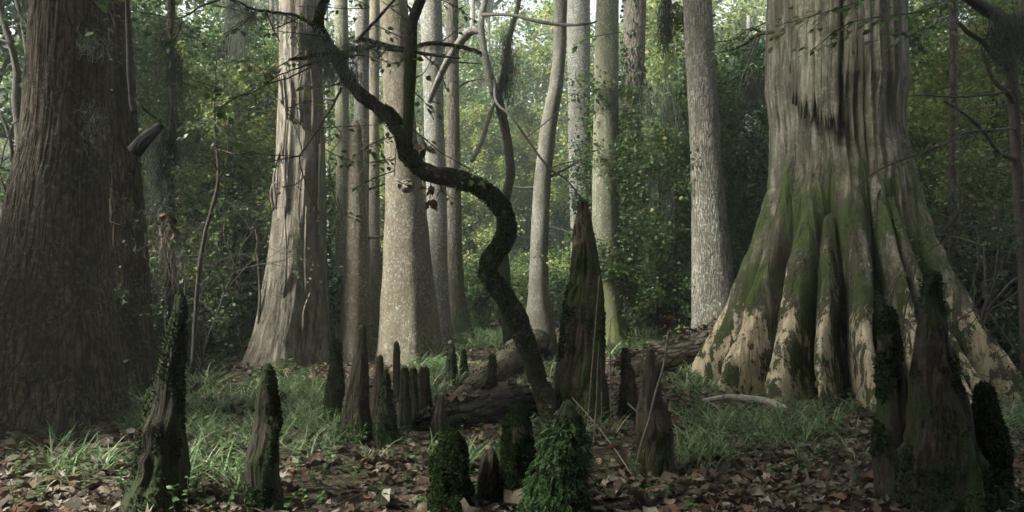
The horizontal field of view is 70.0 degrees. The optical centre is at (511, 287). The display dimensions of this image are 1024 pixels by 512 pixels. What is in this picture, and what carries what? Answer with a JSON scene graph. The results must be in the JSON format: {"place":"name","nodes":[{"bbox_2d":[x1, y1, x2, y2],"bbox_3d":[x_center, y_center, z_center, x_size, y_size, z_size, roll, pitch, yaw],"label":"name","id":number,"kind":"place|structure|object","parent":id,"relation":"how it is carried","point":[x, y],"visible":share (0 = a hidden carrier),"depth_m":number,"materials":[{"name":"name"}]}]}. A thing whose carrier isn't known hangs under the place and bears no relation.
{"place":"outdoors","nodes":[
{"label":"outdoors","id":0,"kind":"place"},
{"bbox_2d":[1,0,980,240],"label":"sky","id":1,"kind":"structure","parent":0,"point":[593,2],"materials":[{"name":"white"}]},
{"bbox_2d":[0,317,1023,511],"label":"ground","id":2,"kind":"structure","parent":0,"point":[338,478],"depth_m":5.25,"materials":[{"name":"brown plant"}]},
{"bbox_2d":[0,0,26,163],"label":"thin tree","id":3,"kind":"object","parent":2,"relation":"on","point":[16,88],"visible":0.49,"depth_m":9.54,"materials":[{"name":"grey plant"}]},
{"bbox_2d":[0,0,163,433],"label":"giant tree","id":4,"kind":"object","parent":2,"relation":"on","point":[67,320],"visible":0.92,"depth_m":6.90,"materials":[{"name":"brown plant"}]},
{"bbox_2d":[0,0,199,261],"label":"understory tree","id":5,"kind":"object","parent":2,"relation":"on","point":[6,110],"visible":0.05,"depth_m":14.71,"materials":[{"name":"green plant"}]},
{"bbox_2d":[0,0,230,272],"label":"understory tree","id":6,"kind":"object","parent":2,"relation":"on","point":[202,192],"visible":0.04,"depth_m":13.10,"materials":[{"name":"green plant"}]},
{"bbox_2d":[0,115,231,378],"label":"bare bush","id":7,"kind":"object","parent":2,"relation":"on","point":[117,291],"visible":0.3,"depth_m":8.43,"materials":[{"name":"brown plant"}]},
{"bbox_2d":[0,0,263,328],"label":"understory tree","id":8,"kind":"object","parent":2,"relation":"on","point":[6,57],"visible":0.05,"depth_m":13.49,"materials":[{"name":"green plant"}]},
{"bbox_2d":[117,290,190,511],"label":"cypress knee","id":9,"kind":"object","parent":2,"relation":"on","point":[160,460],"visible":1,"depth_m":4.21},
{"bbox_2d":[134,0,196,319],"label":"slender tree","id":10,"kind":"object","parent":2,"relation":"on","point":[170,260],"visible":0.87,"depth_m":8.87,"materials":[{"name":"green plant"}]},
{"bbox_2d":[136,90,271,344],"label":"understory tree","id":11,"kind":"object","parent":2,"relation":"on","point":[233,218],"visible":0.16,"depth_m":14.30,"materials":[{"name":"green plant"}]},
{"bbox_2d":[167,101,255,373],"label":"sapling","id":12,"kind":"object","parent":2,"relation":"on","point":[197,288],"visible":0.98,"depth_m":9.97,"materials":[{"name":"brown plant"}]},
{"bbox_2d":[159,247,263,358],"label":"undergrowth shrub","id":13,"kind":"object","parent":2,"relation":"on","point":[242,302],"visible":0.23,"depth_m":12.99,"materials":[{"name":"green plant"}]},
{"bbox_2d":[120,161,321,383],"bbox_3d":[-4.878,0.448,10.717,4.052,4.606,4.756,0,0,-13],"label":"bare bush","id":14,"kind":"object","parent":2,"relation":"on","point":[202,363],"visible":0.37,"depth_m":10.86,"materials":[{"name":"green plant"}]},
{"bbox_2d":[130,0,332,275],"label":"understory tree","id":15,"kind":"object","parent":2,"relation":"on","point":[215,31],"visible":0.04,"depth_m":18.99,"materials":[{"name":"green plant"}]},
{"bbox_2d":[133,0,332,262],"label":"understory tree","id":16,"kind":"object","parent":2,"relation":"on","point":[162,20],"visible":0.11,"depth_m":15.56,"materials":[{"name":"green plant"}]},
{"bbox_2d":[132,0,334,276],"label":"understory tree","id":17,"kind":"object","parent":2,"relation":"on","point":[211,27],"visible":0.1,"depth_m":18.52,"materials":[{"name":"green plant"}]},
{"bbox_2d":[142,17,334,294],"bbox_3d":[-7.889,-1.733,19.278,6.276,11.112,6.743,0,0,28],"label":"understory tree","id":18,"kind":"object","parent":2,"relation":"on","point":[271,130],"visible":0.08,"depth_m":18.82,"materials":[{"name":"green plant"}]},
{"bbox_2d":[142,31,335,349],"bbox_3d":[-5.650,-1.551,14.616,4.185,7.001,4.919,0,0,-16],"label":"understory tree","id":19,"kind":"object","parent":2,"relation":"on","point":[201,103],"visible":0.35,"depth_m":13.74,"materials":[{"name":"green plant"}]},
{"bbox_2d":[146,194,339,364],"bbox_3d":[-5.359,0.562,12.163,4.604,4.030,3.923,0,0,6],"label":"bare bush","id":20,"kind":"object","parent":2,"relation":"on","point":[181,286],"visible":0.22,"depth_m":12.13,"materials":[{"name":"brown plant"}]},
{"bbox_2d":[150,222,342,356],"bbox_3d":[-4.782,0.282,14.300,3.905,3.261,3.567,0,0,15],"label":"undergrowth shrub","id":21,"kind":"object","parent":2,"relation":"on","point":[336,278],"visible":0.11,"depth_m":13.57,"materials":[{"name":"green plant"}]},
{"bbox_2d":[148,172,375,360],"bbox_3d":[-4.905,0.451,13.189,4.916,4.646,4.189,0,0,-5],"label":"bare bush","id":22,"kind":"object","parent":2,"relation":"on","point":[241,351],"visible":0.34,"depth_m":12.60,"materials":[{"name":"brown plant"}]},
{"bbox_2d":[242,362,283,511],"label":"cypress knee","id":23,"kind":"object","parent":2,"relation":"on","point":[264,489],"visible":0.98,"depth_m":4.24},
{"bbox_2d":[179,0,383,285],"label":"understory tree","id":24,"kind":"object","parent":2,"relation":"on","point":[329,189],"visible":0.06,"depth_m":20.22,"materials":[{"name":"green plant"}]},
{"bbox_2d":[240,0,331,368],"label":"dead tree","id":25,"kind":"object","parent":2,"relation":"on","point":[298,332],"visible":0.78,"depth_m":12.21,"materials":[{"name":"grey wood"}]},
{"bbox_2d":[198,0,444,233],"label":"understory tree","id":26,"kind":"object","parent":2,"relation":"on","point":[258,2],"visible":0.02,"depth_m":44.59,"materials":[{"name":"green plant"}]},
{"bbox_2d":[323,337,345,422],"bbox_3d":[-1.731,0.959,7.061,0.264,0.981,0.250,0,0,0],"label":"cypress knee","id":27,"kind":"object","parent":2,"relation":"on","point":[334,391],"visible":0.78,"depth_m":7.02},
{"bbox_2d":[112,0,559,422],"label":"curved tree","id":28,"kind":"object","parent":2,"relation":"on","point":[497,250],"visible":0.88,"depth_m":6.89,"materials":[{"name":"brown plant"}]},
{"bbox_2d":[281,21,383,85],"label":"spanish moss","id":29,"kind":"object","parent":28,"relation":"hanging from","point":[313,41],"visible":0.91,"depth_m":7.04,"materials":[{"name":"grey plant"}]},
{"bbox_2d":[304,50,368,109],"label":"spanish moss","id":30,"kind":"object","parent":28,"relation":"hanging from","point":[357,76],"visible":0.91,"depth_m":7.05,"materials":[{"name":"grey plant"}]},
{"bbox_2d":[323,0,373,338],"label":"tall tree","id":31,"kind":"object","parent":2,"relation":"on","point":[341,29],"visible":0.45,"depth_m":16.85,"materials":[{"name":"grey plant"}]},
{"bbox_2d":[339,120,370,365],"bbox_3d":[-2.737,-0.631,12.697,0.629,4.562,0.645,0,0,-42],"label":"broken trunk","id":32,"kind":"object","parent":2,"relation":"on","point":[355,307],"visible":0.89,"depth_m":12.54,"materials":[{"name":"grey plant"}]},
{"bbox_2d":[326,0,384,348],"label":"tall tree","id":33,"kind":"object","parent":2,"relation":"on","point":[361,26],"visible":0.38,"depth_m":15.39,"materials":[{"name":"grey plant"}]},
{"bbox_2d":[338,324,373,447],"bbox_3d":[-1.293,0.874,6.079,0.358,1.151,0.375,0,0,0],"label":"cypress knee","id":34,"kind":"object","parent":2,"relation":"on","point":[355,413],"visible":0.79,"depth_m":5.97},
{"bbox_2d":[324,106,422,252],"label":"understory tree","id":35,"kind":"object","parent":2,"relation":"on","point":[382,200],"visible":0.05,"depth_m":28.59,"materials":[{"name":"green plant"}]},
{"bbox_2d":[369,0,382,337],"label":"tall tree","id":36,"kind":"object","parent":2,"relation":"on","point":[374,230],"visible":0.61,"depth_m":18.88,"materials":[{"name":"grey plant"}]},
{"bbox_2d":[369,354,383,437],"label":"cypress knee","id":37,"kind":"object","parent":2,"relation":"on","point":[376,390],"visible":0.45,"depth_m":6.35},
{"bbox_2d":[375,369,399,448],"bbox_3d":[-1.026,1.054,5.994,0.246,0.791,0.238,0,0,21],"label":"cypress knee","id":38,"kind":"object","parent":2,"relation":"on","point":[387,430],"visible":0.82,"depth_m":5.93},
{"bbox_2d":[398,364,412,431],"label":"cypress knee","id":39,"kind":"object","parent":2,"relation":"on","point":[405,412],"visible":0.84,"depth_m":6.61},
{"bbox_2d":[375,0,444,366],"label":"tall tree","id":40,"kind":"object","parent":2,"relation":"on","point":[409,318],"visible":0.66,"depth_m":12.47,"materials":[{"name":"grey plant"}]},
{"bbox_2d":[417,364,432,412],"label":"cypress knee","id":41,"kind":"object","parent":2,"relation":"on","point":[424,392],"visible":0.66,"depth_m":6.99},
{"bbox_2d":[324,0,529,178],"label":"understory tree","id":42,"kind":"object","parent":2,"relation":"on","point":[460,23],"visible":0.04,"depth_m":50.67,"materials":[{"name":"green plant"}]},
{"bbox_2d":[378,0,482,343],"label":"tall tree","id":43,"kind":"object","parent":2,"relation":"on","point":[431,23],"visible":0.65,"depth_m":16.79,"materials":[{"name":"grey plant"}]},
{"bbox_2d":[334,40,542,246],"bbox_3d":[-4.367,-6.188,36.550,12.518,15.077,11.373,0,0,40],"label":"understory tree","id":44,"kind":"object","parent":2,"relation":"on","point":[464,93],"visible":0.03,"depth_m":34.56,"materials":[{"name":"green plant"}]},
{"bbox_2d":[429,393,449,440],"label":"cypress knee","id":45,"kind":"object","parent":2,"relation":"on","point":[440,421],"visible":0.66,"depth_m":6.28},
{"bbox_2d":[417,0,483,340],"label":"tall tree","id":46,"kind":"object","parent":2,"relation":"on","point":[461,322],"visible":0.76,"depth_m":18.34,"materials":[{"name":"grey plant"}]},
{"bbox_2d":[427,428,475,511],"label":"cypress knee","id":47,"kind":"object","parent":2,"relation":"on","point":[451,483],"visible":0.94,"depth_m":4.12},
{"bbox_2d":[380,15,564,317],"bbox_3d":[-2.187,-3.442,32.297,8.994,17.294,8.370,0,0,14],"label":"understory tree","id":48,"kind":"object","parent":2,"relation":"on","point":[477,58],"visible":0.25,"depth_m":31.04,"materials":[{"name":"green plant"}]},
{"bbox_2d":[428,0,520,344],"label":"forked tree","id":49,"kind":"object","parent":2,"relation":"on","point":[504,267],"visible":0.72,"depth_m":13.93,"materials":[{"name":"grey plant"}]},
{"bbox_2d":[492,27,523,126],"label":"spanish moss","id":50,"kind":"object","parent":49,"relation":"hanging from","point":[508,78],"visible":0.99,"depth_m":13.67,"materials":[{"name":"grey plant"}]},
{"bbox_2d":[422,97,531,265],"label":"understory tree","id":51,"kind":"object","parent":2,"relation":"on","point":[498,182],"visible":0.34,"depth_m":28.68,"materials":[{"name":"green plant"}]},
{"bbox_2d":[412,384,551,430],"bbox_3d":[-0.158,1.195,7.189,1.896,0.454,0.488,0,0,-41],"label":"fallen log","id":52,"kind":"object","parent":2,"relation":"on","point":[486,407],"visible":0.41,"depth_m":6.89,"materials":[{"name":"brown wood"}]},
{"bbox_2d":[476,445,498,506],"bbox_3d":[-0.152,1.210,4.393,0.223,0.531,0.251,0,0,0],"label":"cypress knee","id":53,"kind":"object","parent":2,"relation":"on","point":[488,474],"visible":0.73,"depth_m":4.34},
{"bbox_2d":[463,249,528,332],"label":"undergrowth shrub","id":54,"kind":"object","parent":2,"relation":"on","point":[477,296],"visible":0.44,"depth_m":20.86,"materials":[{"name":"green plant"}]},
{"bbox_2d":[445,329,551,400],"bbox_3d":[0.151,1.112,12.251,0.648,0.701,8.128,0,0,9],"label":"fallen log","id":55,"kind":"object","parent":2,"relation":"on","point":[509,361],"visible":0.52,"depth_m":10.13,"materials":[{"name":"brown wood"}]},
{"bbox_2d":[444,96,569,255],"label":"understory tree","id":56,"kind":"object","parent":2,"relation":"on","point":[529,179],"visible":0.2,"depth_m":32.32,"materials":[{"name":"green plant"}]},
{"bbox_2d":[0,363,1023,511],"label":"twig litter","id":57,"kind":"object","parent":2,"relation":"on","point":[121,490],"visible":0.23,"depth_m":5.10,"materials":[{"name":"brown plant"}]},
{"bbox_2d":[1,317,1023,511],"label":"grass","id":58,"kind":"structure","parent":2,"relation":"on","point":[722,421],"depth_m":6.67,"materials":[{"name":"green plant"}]},
{"bbox_2d":[5,327,1023,511],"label":"ground herbs","id":59,"kind":"object","parent":2,"relation":"on","point":[356,468],"visible":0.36,"depth_m":5.75,"materials":[{"name":"green plant"}]},
{"bbox_2d":[496,403,536,511],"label":"cypress knee","id":60,"kind":"object","parent":2,"relation":"on","point":[517,442],"visible":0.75,"depth_m":4.27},
{"bbox_2d":[511,118,570,256],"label":"understory tree","id":61,"kind":"object","parent":2,"relation":"on","point":[523,206],"visible":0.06,"depth_m":33.85,"materials":[{"name":"green plant"}]},
{"bbox_2d":[511,253,570,327],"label":"undergrowth shrub","id":62,"kind":"object","parent":2,"relation":"on","point":[560,268],"visible":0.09,"depth_m":23.64,"materials":[{"name":"green plant"}]},
{"bbox_2d":[513,0,591,348],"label":"leaning tree","id":63,"kind":"object","parent":2,"relation":"on","point":[539,311],"visible":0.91,"depth_m":15.85,"materials":[{"name":"grey plant"}]},
{"bbox_2d":[515,400,597,511],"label":"cypress knee","id":64,"kind":"object","parent":2,"relation":"on","point":[560,476],"visible":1,"depth_m":3.99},
{"bbox_2d":[510,46,621,249],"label":"understory tree","id":65,"kind":"object","parent":2,"relation":"on","point":[542,87],"visible":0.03,"depth_m":41.78,"materials":[{"name":"green plant"}]},
{"bbox_2d":[549,0,593,264],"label":"tall tree","id":66,"kind":"object","parent":2,"relation":"on","point":[578,11],"visible":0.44,"depth_m":19.74,"materials":[{"name":"grey plant"}]},
{"bbox_2d":[552,199,612,422],"bbox_3d":[0.690,0.294,7.380,0.740,2.363,0.755,0,0,0],"label":"cypress knee","id":67,"kind":"object","parent":2,"relation":"on","point":[571,377],"visible":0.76,"depth_m":7.15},
{"bbox_2d":[491,0,675,248],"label":"understory tree","id":68,"kind":"object","parent":2,"relation":"on","point":[548,34],"visible":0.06,"depth_m":47.84,"materials":[{"name":"green plant"}]},
{"bbox_2d":[572,0,647,335],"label":"tall tree","id":69,"kind":"object","parent":2,"relation":"on","point":[634,21],"visible":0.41,"depth_m":18.76,"materials":[{"name":"grey plant"}]},
{"bbox_2d":[581,0,646,348],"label":"tall tree","id":70,"kind":"object","parent":2,"relation":"on","point":[605,212],"visible":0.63,"depth_m":15.76,"materials":[{"name":"grey plant"}]},
{"bbox_2d":[617,346,638,419],"bbox_3d":[1.176,1.018,7.366,0.245,0.863,0.266,0,0,0],"label":"cypress knee","id":71,"kind":"object","parent":2,"relation":"on","point":[628,389],"visible":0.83,"depth_m":7.30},
{"bbox_2d":[526,0,755,224],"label":"understory tree","id":72,"kind":"object","parent":2,"relation":"on","point":[657,66],"visible":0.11,"depth_m":26.12,"materials":[{"name":"green plant"}]},
{"bbox_2d":[533,61,750,346],"bbox_3d":[3.067,-0.967,16.410,4.627,8.240,4.306,0,0,18],"label":"understory tree","id":73,"kind":"object","parent":2,"relation":"on","point":[657,289],"visible":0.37,"depth_m":15.32,"materials":[{"name":"green plant"}]},
{"bbox_2d":[527,54,768,335],"bbox_3d":[3.919,-2.069,17.931,6.982,6.802,4.538,0,0,11],"label":"understory tree","id":74,"kind":"object","parent":2,"relation":"on","point":[747,203],"visible":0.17,"depth_m":17.25,"materials":[{"name":"green plant"}]},
{"bbox_2d":[563,222,734,335],"bbox_3d":[3.559,-0.175,18.126,4.614,3.157,4.638,0,0,4],"label":"undergrowth shrub","id":75,"kind":"object","parent":2,"relation":"on","point":[636,262],"visible":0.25,"depth_m":16.74,"materials":[{"name":"green plant"}]},
{"bbox_2d":[551,70,751,324],"bbox_3d":[3.767,-2.095,18.869,6.797,6.922,4.418,0,0,26],"label":"understory tree","id":76,"kind":"object","parent":2,"relation":"on","point":[574,204],"visible":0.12,"depth_m":18.48,"materials":[{"name":"green plant"}]},
{"bbox_2d":[628,348,677,479],"bbox_3d":[1.006,0.940,5.123,0.342,1.048,0.376,0,0,-41],"label":"cypress knee","id":77,"kind":"object","parent":2,"relation":"on","point":[656,455],"visible":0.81,"depth_m":5.04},
{"bbox_2d":[605,323,714,376],"bbox_3d":[2.797,0.956,11.224,3.091,1.021,0.743,0,0,-30],"label":"fallen log","id":78,"kind":"object","parent":2,"relation":"on","point":[686,350],"visible":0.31,"depth_m":10.78,"materials":[{"name":"wood"}]},
{"bbox_2d":[563,0,759,336],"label":"understory tree","id":79,"kind":"object","parent":2,"relation":"on","point":[725,137],"visible":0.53,"depth_m":15.22,"materials":[{"name":"green plant"}]},
{"bbox_2d":[624,72,673,155],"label":"spanish moss","id":80,"kind":"object","parent":79,"relation":"hanging from","point":[652,95],"visible":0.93,"depth_m":14.98,"materials":[{"name":"plant"}]},
{"bbox_2d":[653,0,683,88],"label":"spanish moss","id":81,"kind":"object","parent":79,"relation":"hanging from","point":[666,17],"visible":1,"depth_m":9.97,"materials":[{"name":"plant"}]},
{"bbox_2d":[559,29,767,331],"bbox_3d":[4.593,-3.258,21.677,7.727,9.173,5.022,0,0,-25],"label":"understory tree","id":82,"kind":"object","parent":2,"relation":"on","point":[718,65],"visible":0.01,"depth_m":21.92,"materials":[{"name":"green plant"}]},
{"bbox_2d":[567,0,766,197],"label":"understory tree","id":83,"kind":"object","parent":2,"relation":"on","point":[735,15],"visible":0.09,"depth_m":40.94,"materials":[{"name":"green plant"}]},
{"bbox_2d":[632,222,749,340],"bbox_3d":[4.313,-0.077,18.192,4.161,3.016,4.182,0,0,35],"label":"undergrowth shrub","id":84,"kind":"object","parent":2,"relation":"on","point":[645,319],"visible":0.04,"depth_m":17.22,"materials":[{"name":"green plant"}]},
{"bbox_2d":[646,20,768,274],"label":"understory tree","id":85,"kind":"object","parent":2,"relation":"on","point":[759,50],"visible":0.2,"depth_m":16.30,"materials":[{"name":"green plant"}]},
{"bbox_2d":[683,0,734,328],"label":"tall tree","id":86,"kind":"object","parent":2,"relation":"on","point":[712,277],"visible":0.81,"depth_m":13.93,"materials":[{"name":"grey plant"}]},
{"bbox_2d":[702,394,790,413],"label":"fallen branch","id":87,"kind":"object","parent":2,"relation":"on","point":[747,398],"visible":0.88,"depth_m":7.72,"materials":[{"name":"grey wood"}]},
{"bbox_2d":[690,0,1023,410],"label":"giant cypress","id":88,"kind":"object","parent":2,"relation":"on","point":[825,249],"visible":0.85,"depth_m":8.78,"materials":[{"name":"grey plant"}]},
{"bbox_2d":[710,20,765,87],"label":"dead branch","id":89,"kind":"object","parent":88,"relation":"attached to","point":[755,36],"visible":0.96,"depth_m":10.68,"materials":[{"name":"wood"}]},
{"bbox_2d":[731,75,765,112],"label":"spanish moss","id":90,"kind":"object","parent":88,"relation":"hanging from","point":[752,88],"visible":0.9,"depth_m":12.43,"materials":[{"name":"grey plant"}]},
{"bbox_2d":[868,304,907,503],"bbox_3d":[2.279,0.792,4.385,0.288,1.397,0.282,0,0,0],"label":"cypress knee","id":91,"kind":"object","parent":2,"relation":"on","point":[890,381],"visible":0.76,"depth_m":4.34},
{"bbox_2d":[760,1,1023,253],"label":"understory tree","id":92,"kind":"object","parent":2,"relation":"on","point":[1001,106],"visible":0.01,"depth_m":15.04,"materials":[{"name":"green plant"}]},
{"bbox_2d":[765,0,1023,373],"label":"thin tree","id":93,"kind":"object","parent":2,"relation":"on","point":[1015,156],"visible":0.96,"depth_m":7.74,"materials":[{"name":"brown plant"}]},
{"bbox_2d":[972,0,1023,104],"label":"spanish moss","id":94,"kind":"object","parent":93,"relation":"hanging from","point":[1014,34],"visible":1,"depth_m":7.55,"materials":[{"name":"plant"}]},
{"bbox_2d":[814,99,1023,416],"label":"bare bush","id":95,"kind":"object","parent":2,"relation":"on","point":[986,310],"visible":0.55,"depth_m":8.21,"materials":[{"name":"brown plant"}]},
{"bbox_2d":[888,269,1001,511],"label":"cypress knee","id":96,"kind":"object","parent":2,"relation":"on","point":[942,465],"visible":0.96,"depth_m":4.08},
{"bbox_2d":[948,0,958,278],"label":"thin tree","id":97,"kind":"object","parent":2,"relation":"on","point":[953,89],"visible":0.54,"depth_m":10.45,"materials":[{"name":"brown plant"}]},
{"bbox_2d":[908,87,1012,259],"bbox_3d":[7.980,-0.930,12.374,5.037,5.330,4.139,0,0,-5],"label":"bare bush","id":98,"kind":"object","parent":2,"relation":"on","point":[977,163],"visible":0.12,"depth_m":11.84,"materials":[{"name":"brown plant"}]},
{"bbox_2d":[907,32,1023,308],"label":"understory tree","id":99,"kind":"object","parent":2,"relation":"on","point":[977,104],"visible":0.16,"depth_m":11.69,"materials":[{"name":"green plant"}]},
{"bbox_2d":[907,0,1023,258],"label":"understory tree","id":100,"kind":"object","parent":2,"relation":"on","point":[934,87],"visible":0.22,"depth_m":12.90,"materials":[{"name":"green plant"}]},
{"bbox_2d":[907,0,1023,252],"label":"understory tree","id":101,"kind":"object","parent":2,"relation":"on","point":[915,26],"visible":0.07,"depth_m":13.75,"materials":[{"name":"green plant"}]},
{"bbox_2d":[907,0,1023,231],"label":"understory tree","id":102,"kind":"object","parent":2,"relation":"on","point":[943,24],"visible":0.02,"depth_m":16.35,"materials":[{"name":"green plant"}]},
{"bbox_2d":[908,40,1023,255],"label":"understory tree","id":103,"kind":"object","parent":2,"relation":"on","point":[947,80],"visible":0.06,"depth_m":13.97,"materials":[{"name":"green plant"}]},
{"bbox_2d":[910,0,1022,243],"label":"understory tree","id":104,"kind":"object","parent":2,"relation":"on","point":[937,13],"visible":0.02,"depth_m":16.24,"materials":[{"name":"green plant"}]},
{"bbox_2d":[924,135,1023,364],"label":"bare bush","id":105,"kind":"object","parent":2,"relation":"on","point":[966,198],"visible":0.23,"depth_m":10.44,"materials":[{"name":"brown plant"}]},
{"bbox_2d":[932,169,1017,361],"bbox_3d":[6.320,0.538,10.715,4.818,4.117,4.106,0,0,4],"label":"bare bush","id":106,"kind":"object","parent":2,"relation":"on","point":[987,272],"visible":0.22,"depth_m":9.84,"materials":[{"name":"brown plant"}]},
{"bbox_2d":[952,242,1022,375],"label":"undergrowth shrub","id":107,"kind":"object","parent":2,"relation":"on","point":[1016,299],"visible":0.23,"depth_m":10.27,"materials":[{"name":"green plant"}]},
{"bbox_2d":[958,205,1020,366],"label":"undergrowth shrub","id":108,"kind":"object","parent":2,"relation":"on","point":[1008,348],"visible":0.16,"depth_m":10.10,"materials":[{"name":"green plant"}]},
{"bbox_2d":[970,380,1023,511],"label":"cypress knee","id":109,"kind":"object","parent":2,"relation":"on","point":[992,436],"visible":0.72,"depth_m":4.23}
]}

